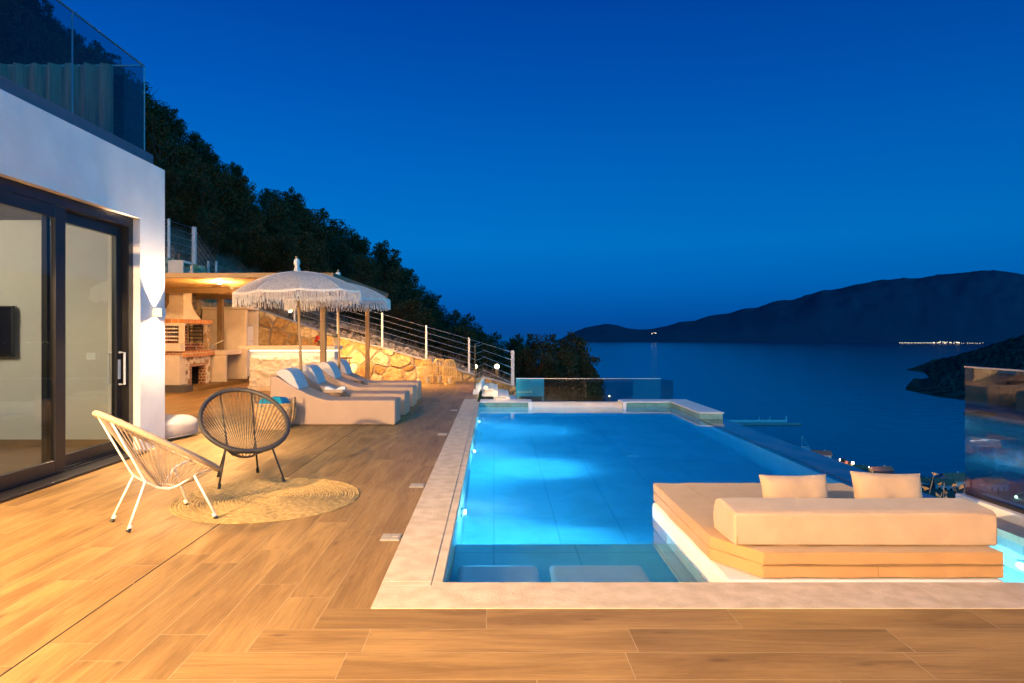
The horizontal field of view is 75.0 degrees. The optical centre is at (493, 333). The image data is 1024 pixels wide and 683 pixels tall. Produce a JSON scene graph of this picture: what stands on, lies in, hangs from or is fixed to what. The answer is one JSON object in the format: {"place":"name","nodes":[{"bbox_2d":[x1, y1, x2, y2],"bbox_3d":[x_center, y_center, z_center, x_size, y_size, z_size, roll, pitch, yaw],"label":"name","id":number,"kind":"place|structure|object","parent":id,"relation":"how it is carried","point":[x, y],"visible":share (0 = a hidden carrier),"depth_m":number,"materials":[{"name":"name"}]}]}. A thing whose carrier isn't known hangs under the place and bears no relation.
{"place":"outdoors","nodes":[
{"label":"outdoors","id":0,"kind":"place"},
{"bbox_2d":[165,199,574,406],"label":"hillside","id":1,"kind":"structure","parent":0,"point":[532,398],"depth_m":20.46,"materials":[{"name":"plant"}]},
{"bbox_2d":[0,0,35,63],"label":"tree","id":2,"kind":"object","parent":1,"relation":"on","point":[4,4],"visible":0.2,"depth_m":30.12,"materials":[{"name":"green plant"}]},
{"bbox_2d":[0,0,49,64],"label":"tree","id":3,"kind":"object","parent":1,"relation":"on","point":[16,25],"visible":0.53,"depth_m":30.04,"materials":[{"name":"green plant"}]},
{"bbox_2d":[21,0,59,62],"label":"tree","id":4,"kind":"object","parent":1,"relation":"on","point":[35,5],"visible":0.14,"depth_m":35.90,"materials":[{"name":"green plant"}]},
{"bbox_2d":[31,24,69,64],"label":"tree","id":5,"kind":"object","parent":1,"relation":"on","point":[50,53],"visible":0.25,"depth_m":31.38,"materials":[{"name":"green plant"}]},
{"bbox_2d":[49,22,81,52],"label":"tree","id":6,"kind":"object","parent":1,"relation":"on","point":[61,31],"visible":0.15,"depth_m":39.21,"materials":[{"name":"green plant"}]},
{"bbox_2d":[62,45,129,125],"bbox_3d":[-18.028,-9.944,30.026,3.532,5.817,3.486,0,0,-1],"label":"tree","id":7,"kind":"object","parent":1,"relation":"on","point":[87,52],"visible":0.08,"depth_m":29.59,"materials":[{"name":"green plant"}]},
{"bbox_2d":[113,67,155,140],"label":"tree","id":8,"kind":"object","parent":1,"relation":"on","point":[121,77],"visible":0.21,"depth_m":29.50,"materials":[{"name":"green plant"}]},
{"bbox_2d":[113,92,166,161],"bbox_3d":[-16.135,-8.304,29.885,2.648,5.098,2.684,0,0,-42],"label":"tree","id":9,"kind":"object","parent":1,"relation":"on","point":[139,98],"visible":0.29,"depth_m":29.44,"materials":[{"name":"green plant"}]},
{"bbox_2d":[127,93,181,154],"bbox_3d":[-18.797,-10.802,36.377,3.127,4.479,2.714,0,0,-12],"label":"tree","id":10,"kind":"object","parent":1,"relation":"on","point":[163,112],"visible":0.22,"depth_m":36.48,"materials":[{"name":"green plant"}]},
{"bbox_2d":[130,112,182,200],"bbox_3d":[-15.343,-7.520,29.920,2.472,4.753,2.712,0,0,9],"label":"tree","id":11,"kind":"object","parent":1,"relation":"on","point":[160,145],"visible":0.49,"depth_m":29.59,"materials":[{"name":"green plant"}]},
{"bbox_2d":[163,113,191,165],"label":"tree","id":12,"kind":"object","parent":1,"relation":"on","point":[178,124],"visible":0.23,"depth_m":38.58,"materials":[{"name":"green plant"}]},
{"bbox_2d":[165,167,195,230],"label":"tree","id":13,"kind":"object","parent":1,"relation":"on","point":[174,211],"visible":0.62,"depth_m":26.87,"materials":[{"name":"green plant"}]},
{"bbox_2d":[165,241,203,264],"bbox_3d":[-10.876,-2.854,17.274,5.539,3.013,5.860,0,0,0],"label":"dry scrub","id":14,"kind":"object","parent":1,"relation":"on","point":[179,256],"visible":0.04,"depth_m":18.79,"materials":[{"name":"green plant"}]},
{"bbox_2d":[166,143,208,202],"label":"tree","id":15,"kind":"object","parent":1,"relation":"on","point":[186,154],"visible":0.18,"depth_m":30.51,"materials":[{"name":"green plant"}]},
{"bbox_2d":[179,130,206,160],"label":"tree","id":16,"kind":"object","parent":1,"relation":"on","point":[193,140],"visible":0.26,"depth_m":41.22,"materials":[{"name":"green plant"}]},
{"bbox_2d":[177,156,230,239],"bbox_3d":[-12.914,-5.621,29.212,2.614,4.186,2.869,0,0,3],"label":"tree","id":17,"kind":"object","parent":1,"relation":"on","point":[204,169],"visible":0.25,"depth_m":28.87,"materials":[{"name":"green plant"}]},
{"bbox_2d":[178,172,230,239],"bbox_3d":[-12.146,-4.975,27.884,1.881,3.414,2.168,0,0,-7],"label":"tree","id":18,"kind":"object","parent":1,"relation":"on","point":[199,193],"visible":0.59,"depth_m":27.55,"materials":[{"name":"green plant"}]},
{"bbox_2d":[189,141,230,187],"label":"tree","id":19,"kind":"object","parent":1,"relation":"on","point":[205,154],"visible":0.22,"depth_m":37.04,"materials":[{"name":"green plant"}]},
{"bbox_2d":[197,211,241,260],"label":"tree","id":20,"kind":"object","parent":1,"relation":"on","point":[217,234],"visible":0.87,"depth_m":25.99,"materials":[{"name":"green plant"}]},
{"bbox_2d":[216,172,265,245],"bbox_3d":[-11.339,-5.035,29.735,2.206,4.139,2.897,0,0,-14],"label":"tree","id":21,"kind":"object","parent":1,"relation":"on","point":[237,201],"visible":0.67,"depth_m":29.40,"materials":[{"name":"green plant"}]},
{"bbox_2d":[228,211,270,261],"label":"tree","id":22,"kind":"object","parent":1,"relation":"on","point":[261,222],"visible":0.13,"depth_m":29.41,"materials":[{"name":"green plant"}]},
{"bbox_2d":[229,224,280,272],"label":"tree","id":23,"kind":"object","parent":1,"relation":"on","point":[251,258],"visible":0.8,"depth_m":26.65,"materials":[{"name":"green plant"}]},
{"bbox_2d":[165,220,348,320],"bbox_3d":[-10.196,-0.701,24.576,9.102,9.403,11.108,0,0,0],"label":"dry scrub","id":24,"kind":"object","parent":1,"relation":"on","point":[229,263],"visible":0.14,"depth_m":24.90,"materials":[{"name":"green plant"}]},
{"bbox_2d":[251,188,274,217],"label":"tree","id":25,"kind":"object","parent":1,"relation":"on","point":[264,197],"visible":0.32,"depth_m":37.33,"materials":[{"name":"green plant"}]},
{"bbox_2d":[256,196,301,268],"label":"tree","id":26,"kind":"object","parent":1,"relation":"on","point":[275,225],"visible":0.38,"depth_m":30.71,"materials":[{"name":"green plant"}]},
{"bbox_2d":[257,232,301,272],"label":"tree","id":27,"kind":"object","parent":1,"relation":"on","point":[284,251],"visible":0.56,"depth_m":26.92,"materials":[{"name":"green plant"}]},
{"bbox_2d":[278,186,308,218],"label":"tree","id":28,"kind":"object","parent":1,"relation":"on","point":[292,198],"visible":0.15,"depth_m":38.05,"materials":[{"name":"green plant"}]},
{"bbox_2d":[285,200,325,265],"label":"tree","id":29,"kind":"object","parent":1,"relation":"on","point":[306,222],"visible":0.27,"depth_m":33.28,"materials":[{"name":"green plant"}]},
{"bbox_2d":[282,231,334,272],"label":"tree","id":30,"kind":"object","parent":1,"relation":"on","point":[307,259],"visible":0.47,"depth_m":26.09,"materials":[{"name":"green plant"}]},
{"bbox_2d":[304,223,339,271],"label":"tree","id":31,"kind":"object","parent":1,"relation":"on","point":[325,237],"visible":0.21,"depth_m":32.78,"materials":[{"name":"green plant"}]},
{"bbox_2d":[326,218,354,274],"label":"tree","id":32,"kind":"object","parent":1,"relation":"on","point":[337,231],"visible":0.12,"depth_m":36.20,"materials":[{"name":"green plant"}]},
{"bbox_2d":[329,236,370,313],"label":"tree","id":33,"kind":"object","parent":1,"relation":"on","point":[345,251],"visible":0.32,"depth_m":31.82,"materials":[{"name":"green plant"}]},
{"bbox_2d":[342,254,382,320],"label":"tree","id":34,"kind":"object","parent":1,"relation":"on","point":[366,266],"visible":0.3,"depth_m":30.66,"materials":[{"name":"green plant"}]},
{"bbox_2d":[345,233,379,280],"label":"tree","id":35,"kind":"object","parent":1,"relation":"on","point":[360,246],"visible":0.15,"depth_m":38.60,"materials":[{"name":"green plant"}]},
{"bbox_2d":[340,271,386,330],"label":"tree","id":36,"kind":"object","parent":1,"relation":"on","point":[373,314],"visible":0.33,"depth_m":25.84,"materials":[{"name":"green plant"}]},
{"bbox_2d":[212,299,520,400],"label":"retaining wall","id":37,"kind":"structure","parent":1,"relation":"on","point":[385,364],"depth_m":19.38,"materials":[{"name":"stone"}]},
{"bbox_2d":[207,261,513,384],"bbox_3d":[-3.914,-0.112,19.620,9.026,4.009,0.095,0,0,0],"label":"cable fence","id":38,"kind":"object","parent":37,"relation":"on","point":[468,344],"visible":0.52,"depth_m":19.59,"materials":[{"name":"metal"}]},
{"bbox_2d":[224,299,513,386],"bbox_3d":[-3.803,0.241,19.547,8.794,2.638,0.405,0,0,0],"label":"wall coping","id":39,"kind":"object","parent":37,"relation":"on","point":[304,325],"depth_m":19.35,"materials":[{"name":"concrete"}]},
{"bbox_2d":[363,280,404,340],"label":"tree","id":40,"kind":"object","parent":1,"relation":"on","point":[388,288],"visible":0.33,"depth_m":26.96,"materials":[{"name":"green plant"}]},
{"bbox_2d":[367,240,402,279],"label":"tree","id":41,"kind":"object","parent":1,"relation":"on","point":[380,252],"visible":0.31,"depth_m":42.26,"materials":[{"name":"green plant"}]},
{"bbox_2d":[368,265,412,339],"bbox_3d":[-4.431,-1.081,29.654,2.497,3.795,1.901,0,0,16],"label":"tree","id":42,"kind":"object","parent":1,"relation":"on","point":[393,274],"visible":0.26,"depth_m":29.39,"materials":[{"name":"green plant"}]},
{"bbox_2d":[296,315,488,376],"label":"gravel bank","id":43,"kind":"structure","parent":1,"relation":"on","point":[358,337],"depth_m":20.13,"materials":[{"name":"stone"}]},
{"bbox_2d":[393,267,429,327],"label":"tree","id":44,"kind":"object","parent":1,"relation":"on","point":[407,273],"visible":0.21,"depth_m":39.22,"materials":[{"name":"green plant"}]},
{"bbox_2d":[387,297,436,352],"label":"tree","id":45,"kind":"object","parent":1,"relation":"on","point":[416,316],"visible":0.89,"depth_m":26.06,"materials":[{"name":"green plant"}]},
{"bbox_2d":[406,308,450,354],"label":"tree","id":46,"kind":"object","parent":1,"relation":"on","point":[438,327],"visible":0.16,"depth_m":30.87,"materials":[{"name":"green plant"}]},
{"bbox_2d":[419,333,465,359],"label":"tree","id":47,"kind":"object","parent":1,"relation":"on","point":[445,341],"visible":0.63,"depth_m":27.25,"materials":[{"name":"green plant"}]},
{"bbox_2d":[439,309,469,358],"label":"tree","id":48,"kind":"object","parent":1,"relation":"on","point":[454,317],"visible":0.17,"depth_m":35.57,"materials":[{"name":"green plant"}]},
{"bbox_2d":[442,325,487,360],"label":"tree","id":49,"kind":"object","parent":1,"relation":"on","point":[466,334],"visible":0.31,"depth_m":29.26,"materials":[{"name":"green plant"}]},
{"bbox_2d":[450,345,497,372],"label":"tree","id":50,"kind":"object","parent":1,"relation":"on","point":[472,355],"visible":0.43,"depth_m":27.01,"materials":[{"name":"green plant"}]},
{"bbox_2d":[466,337,502,374],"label":"tree","id":51,"kind":"object","parent":1,"relation":"on","point":[488,348],"visible":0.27,"depth_m":31.78,"materials":[{"name":"green plant"}]},
{"bbox_2d":[487,331,510,375],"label":"tree","id":52,"kind":"object","parent":1,"relation":"on","point":[503,353],"visible":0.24,"depth_m":38.12,"materials":[{"name":"green plant"}]},
{"bbox_2d":[488,360,519,384],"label":"tree","id":53,"kind":"object","parent":1,"relation":"on","point":[507,369],"visible":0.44,"depth_m":33.08,"materials":[{"name":"green plant"}]},
{"bbox_2d":[506,334,537,377],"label":"tree","id":54,"kind":"object","parent":1,"relation":"on","point":[518,345],"visible":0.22,"depth_m":38.79,"materials":[{"name":"green plant"}]},
{"bbox_2d":[514,348,539,377],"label":"tree","id":55,"kind":"object","parent":1,"relation":"on","point":[525,368],"visible":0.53,"depth_m":33.86,"materials":[{"name":"green plant"}]},
{"bbox_2d":[532,334,565,381],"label":"tree","id":56,"kind":"object","parent":1,"relation":"on","point":[549,346],"visible":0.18,"depth_m":39.88,"materials":[{"name":"green plant"}]},
{"bbox_2d":[533,352,565,400],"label":"tree","id":57,"kind":"object","parent":1,"relation":"on","point":[547,369],"visible":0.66,"depth_m":32.58,"materials":[{"name":"green plant"}]},
{"bbox_2d":[549,348,585,400],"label":"tree","id":58,"kind":"object","parent":1,"relation":"on","point":[569,392],"visible":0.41,"depth_m":33.58,"materials":[{"name":"green plant"}]},
{"bbox_2d":[559,336,603,392],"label":"tree","id":59,"kind":"object","parent":1,"relation":"on","point":[579,347],"visible":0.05,"depth_m":39.75,"materials":[{"name":"green plant"}]},
{"bbox_2d":[573,350,605,400],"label":"tree","id":60,"kind":"object","parent":1,"relation":"on","point":[586,369],"visible":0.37,"depth_m":35.81,"materials":[{"name":"green plant"}]},
{"bbox_2d":[0,381,1023,682],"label":"deck","id":61,"kind":"structure","parent":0,"point":[290,641],"depth_m":3.25,"materials":[{"name":"brown wood"}]},
{"bbox_2d":[0,0,164,503],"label":"house","id":62,"kind":"structure","parent":61,"relation":"on","point":[82,237],"depth_m":7.64,"materials":[{"name":"white paint"}]},
{"bbox_2d":[0,306,14,356],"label":"television","id":63,"kind":"object","parent":62,"relation":"attached to","point":[7,331],"visible":1,"depth_m":8.00,"materials":[{"name":"plastic"}]},
{"bbox_2d":[0,190,65,489],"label":"sliding door","id":64,"kind":"structure","parent":62,"relation":"in","point":[57,463],"depth_m":6.35,"materials":[{"name":"metal"}]},
{"bbox_2d":[0,62,112,133],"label":"balcony curtain","id":65,"kind":"object","parent":62,"relation":"hanging from","point":[92,93],"visible":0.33,"depth_m":7.93,"materials":[{"name":"grey fabric"}]},
{"bbox_2d":[41,212,125,465],"bbox_3d":[-4.290,0.057,6.995,0.206,2.545,1.270,0,0,0],"label":"sliding door","id":66,"kind":"structure","parent":62,"relation":"in","point":[84,454],"depth_m":6.94,"materials":[{"name":"metal"}]},
{"bbox_2d":[92,410,219,532],"bbox_3d":[-2.476,0.961,4.924,0.816,0.845,0.843,0,0,45],"label":"cord chair","id":67,"kind":"object","parent":61,"relation":"on","point":[107,421],"visible":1,"depth_m":4.79,"materials":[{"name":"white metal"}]},
{"bbox_2d":[0,426,359,676],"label":"slot drain","id":68,"kind":"object","parent":61,"relation":"on","point":[128,587],"visible":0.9,"depth_m":3.45,"materials":[{"name":"black metal"}]},
{"bbox_2d":[165,414,199,439],"bbox_3d":[-4.357,1.242,8.820,0.678,0.302,0.732,0,0,12],"label":"floor cushion","id":69,"kind":"object","parent":61,"relation":"on","point":[179,426],"visible":0.43,"depth_m":8.70,"materials":[{"name":"beige fabric"}]},
{"bbox_2d":[165,257,212,342],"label":"retaining wall","id":70,"kind":"structure","parent":61,"relation":"on","point":[197,304],"depth_m":18.30,"materials":[{"name":"paint"}]},
{"bbox_2d":[166,219,217,272],"bbox_3d":[-8.368,-2.045,17.553,0.214,1.850,4.362,0,0,2],"label":"cable fence","id":71,"kind":"object","parent":70,"relation":"on","point":[194,245],"visible":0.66,"depth_m":18.60,"materials":[{"name":"metal"}]},
{"bbox_2d":[165,260,248,392],"bbox_3d":[-7.590,-0.191,17.375,1.120,3.138,3.850,0,0,0],"label":"barbecue","id":72,"kind":"object","parent":61,"relation":"on","point":[187,367],"visible":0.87,"depth_m":16.12,"materials":[{"name":"beige stone"}]},
{"bbox_2d":[209,340,241,381],"bbox_3d":[-7.565,0.729,17.953,1.170,1.101,1.055,0,0,0],"label":"sink counter","id":73,"kind":"object","parent":72,"relation":"in","point":[218,366],"visible":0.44,"depth_m":17.43,"materials":[{"name":"paint"}]},
{"bbox_2d":[201,307,258,378],"bbox_3d":[-7.460,0.270,18.920,1.320,2.019,0.900,0,0,0],"label":"fridge cabinet","id":74,"kind":"object","parent":72,"relation":"on","point":[238,321],"visible":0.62,"depth_m":18.49,"materials":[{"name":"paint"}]},
{"bbox_2d":[197,387,289,488],"bbox_3d":[-2.351,0.961,6.285,0.816,0.845,0.843,0,0,-33],"label":"cord chair","id":75,"kind":"object","parent":61,"relation":"on","point":[235,451],"visible":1,"depth_m":6.36,"materials":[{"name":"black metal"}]},
{"bbox_2d":[169,478,359,523],"bbox_3d":[-1.888,1.374,5.584,1.503,0.008,1.517,0,0,0],"label":"rug","id":76,"kind":"object","parent":61,"relation":"on","point":[261,500],"visible":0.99,"depth_m":5.47,"materials":[{"name":"wicker"}]},
{"bbox_2d":[252,397,296,429],"bbox_3d":[-3.175,1.151,9.640,0.612,0.464,0.372,0,0,0],"label":"basket","id":77,"kind":"object","parent":61,"relation":"on","point":[289,408],"visible":0.65,"depth_m":9.50,"materials":[{"name":"beige wicker"}]},
{"bbox_2d":[165,273,387,378],"bbox_3d":[-5.555,0.132,15.500,5.190,2.493,6.400,0,0,0],"label":"pergola","id":78,"kind":"object","parent":61,"relation":"on","point":[201,285],"visible":0.46,"depth_m":14.31,"materials":[{"name":"brown paint"}]},
{"bbox_2d":[238,345,342,390],"bbox_3d":[-4.890,0.842,16.190,2.340,1.073,0.820,0,0,0],"label":"bar counter","id":79,"kind":"object","parent":61,"relation":"on","point":[266,362],"visible":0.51,"depth_m":15.99,"materials":[{"name":"paint"}]},
{"bbox_2d":[232,256,361,372],"bbox_3d":[-3.163,0.060,10.850,2.062,2.639,2.019,-2,0,0],"label":"parasol","id":80,"kind":"object","parent":61,"relation":"on","point":[297,283],"visible":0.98,"depth_m":10.33,"materials":[{"name":"beige fabric"}]},
{"bbox_2d":[270,375,400,424],"bbox_3d":[-2.420,1.010,10.300,1.880,0.731,0.600,0,0,0],"label":"sun lounger","id":81,"kind":"object","parent":61,"relation":"on","point":[315,407],"visible":0.73,"depth_m":10.00,"materials":[{"name":"fabric"}]},
{"bbox_2d":[276,367,307,388],"bbox_3d":[-3.072,0.675,10.300,0.439,0.160,0.530,38,0,0],"label":"head pillow","id":82,"kind":"object","parent":81,"relation":"on","point":[294,377],"visible":0.9,"depth_m":10.06,"materials":[{"name":"fabric"}]},
{"bbox_2d":[284,270,390,369],"bbox_3d":[-3.073,0.059,13.206,2.062,2.639,2.019,-1,0,-17],"label":"parasol","id":83,"kind":"object","parent":61,"relation":"on","point":[370,296],"visible":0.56,"depth_m":12.96,"materials":[{"name":"fabric"}]},
{"bbox_2d":[303,374,409,415],"bbox_3d":[-2.420,1.010,11.420,1.880,0.731,0.600,0,0,0],"label":"sun lounger","id":84,"kind":"object","parent":61,"relation":"on","point":[404,396],"visible":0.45,"depth_m":11.13,"materials":[{"name":"fabric"}]},
{"bbox_2d":[298,364,325,382],"bbox_3d":[-3.072,0.675,11.420,0.439,0.160,0.530,38,0,0],"label":"head pillow","id":85,"kind":"object","parent":84,"relation":"on","point":[314,372],"visible":0.79,"depth_m":11.19,"materials":[{"name":"fabric"}]},
{"bbox_2d":[322,370,416,406],"bbox_3d":[-2.440,1.010,12.720,1.880,0.731,0.600,0,0,0],"label":"sun lounger","id":86,"kind":"object","parent":61,"relation":"on","point":[354,386],"visible":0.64,"depth_m":12.42,"materials":[{"name":"fabric"}]},
{"bbox_2d":[317,361,341,377],"bbox_3d":[-3.092,0.675,12.720,0.439,0.160,0.530,38,0,0],"label":"head pillow","id":87,"kind":"object","parent":86,"relation":"on","point":[330,368],"visible":0.87,"depth_m":12.46,"materials":[{"name":"fabric"}]},
{"bbox_2d":[340,371,420,400],"bbox_3d":[-2.480,1.010,13.900,1.880,0.731,0.600,0,0,0],"label":"sun lounger","id":88,"kind":"object","parent":61,"relation":"on","point":[353,377],"visible":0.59,"depth_m":13.62,"materials":[{"name":"fabric"}]},
{"bbox_2d":[420,355,433,383],"bbox_3d":[-1.830,0.992,18.250,0.407,0.772,0.407,0,0,-17],"label":"lantern","id":89,"kind":"object","parent":61,"relation":"on","point":[427,370],"visible":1,"depth_m":18.18,"materials":[{"name":"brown wood"}]},
{"bbox_2d":[442,356,456,384],"bbox_3d":[-1.200,0.992,18.050,0.407,0.772,0.407,0,0,16],"label":"lantern","id":90,"kind":"object","parent":61,"relation":"on","point":[448,380],"visible":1,"depth_m":17.97,"materials":[{"name":"wood"}]},
{"bbox_2d":[473,342,484,393],"bbox_3d":[-0.370,0.810,16.925,0.120,1.140,3.754,0,0,2],"label":"glass side screen","id":91,"kind":"object","parent":61,"relation":"on","point":[479,381],"visible":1,"depth_m":16.37,"materials":[{"name":"clear glass"}]},
{"bbox_2d":[371,399,1023,608],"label":"swimming pool","id":92,"kind":"structure","parent":61,"relation":"in","point":[415,576],"depth_m":3.62,"materials":[{"name":"tile"}]},
{"bbox_2d":[445,407,1023,581],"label":"water","id":93,"kind":"structure","parent":92,"relation":"in","point":[557,494],"depth_m":6.55,"materials":[{"name":"blue liquid"}]},
{"bbox_2d":[653,483,1004,581],"bbox_3d":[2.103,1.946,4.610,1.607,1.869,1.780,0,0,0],"label":"daybed","id":94,"kind":"object","parent":92,"relation":"on","point":[732,532],"visible":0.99,"depth_m":3.84,"materials":[{"name":"beige fabric"}]},
{"bbox_2d":[759,474,827,497],"bbox_3d":[2.024,1.093,4.478,0.465,0.285,0.145,0,-16,-2],"label":"scatter cushion","id":95,"kind":"object","parent":94,"relation":"on","point":[805,486],"visible":0.52,"depth_m":4.44,"materials":[{"name":"beige fabric"}]},
{"bbox_2d":[850,471,922,498],"bbox_3d":[2.646,1.086,4.480,0.465,0.300,0.150,2,-16,3],"label":"scatter cushion","id":96,"kind":"object","parent":94,"relation":"on","point":[873,485],"visible":0.56,"depth_m":4.44,"materials":[{"name":"beige fabric"}]},
{"bbox_2d":[956,366,1023,526],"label":"glass screen","id":97,"kind":"object","parent":92,"relation":"on","point":[994,440],"visible":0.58,"depth_m":5.10,"materials":[{"name":"clear glass"}]},
{"bbox_2d":[38,0,1023,335],"label":"sky","id":98,"kind":"structure","parent":0,"point":[558,167],"materials":[{"name":"blue"}]},
{"bbox_2d":[482,336,995,477],"bbox_3d":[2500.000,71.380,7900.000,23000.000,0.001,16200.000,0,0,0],"label":"sea","id":99,"kind":"structure","parent":0,"point":[857,403],"depth_m":831.12,"materials":[{"name":"liquid"}]},
{"bbox_2d":[729,419,801,424],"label":"jetty","id":100,"kind":"object","parent":99,"relation":"in","point":[760,420],"visible":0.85,"depth_m":519.94,"materials":[{"name":"concrete"}]},
{"bbox_2d":[552,270,1023,342],"bbox_3d":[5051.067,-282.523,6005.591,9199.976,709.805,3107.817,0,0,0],"label":"hills","id":101,"kind":"structure","parent":0,"point":[984,306],"depth_m":5562.93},
{"bbox_2d":[783,440,965,497],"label":"coast","id":102,"kind":"structure","parent":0,"point":[949,494],"depth_m":293.16,"materials":[{"name":"soil"}]},
{"bbox_2d":[906,361,1023,399],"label":"headland shore","id":103,"kind":"structure","parent":0,"point":[949,385],"depth_m":831.09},
{"bbox_2d":[907,335,1023,377],"bbox_3d":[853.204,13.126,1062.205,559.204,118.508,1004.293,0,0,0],"label":"headland","id":104,"kind":"structure","parent":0,"point":[1009,351],"depth_m":1109.82,"materials":[{"name":"plant"}]},
{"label":"lower terrace","id":105,"kind":"structure","parent":0,"visible":0},
{"bbox_2d":[481,383,516,398],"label":"stone steps","id":106,"kind":"structure","parent":105,"relation":"on","point":[494,391],"depth_m":16.89,"materials":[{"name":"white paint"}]},
{"bbox_2d":[516,379,543,400],"bbox_3d":[0.915,1.907,16.935,0.710,1.545,0.100,0,0,0],"label":"blue panel","id":107,"kind":"object","parent":105,"relation":"on","point":[529,387],"visible":0.61,"depth_m":16.90,"materials":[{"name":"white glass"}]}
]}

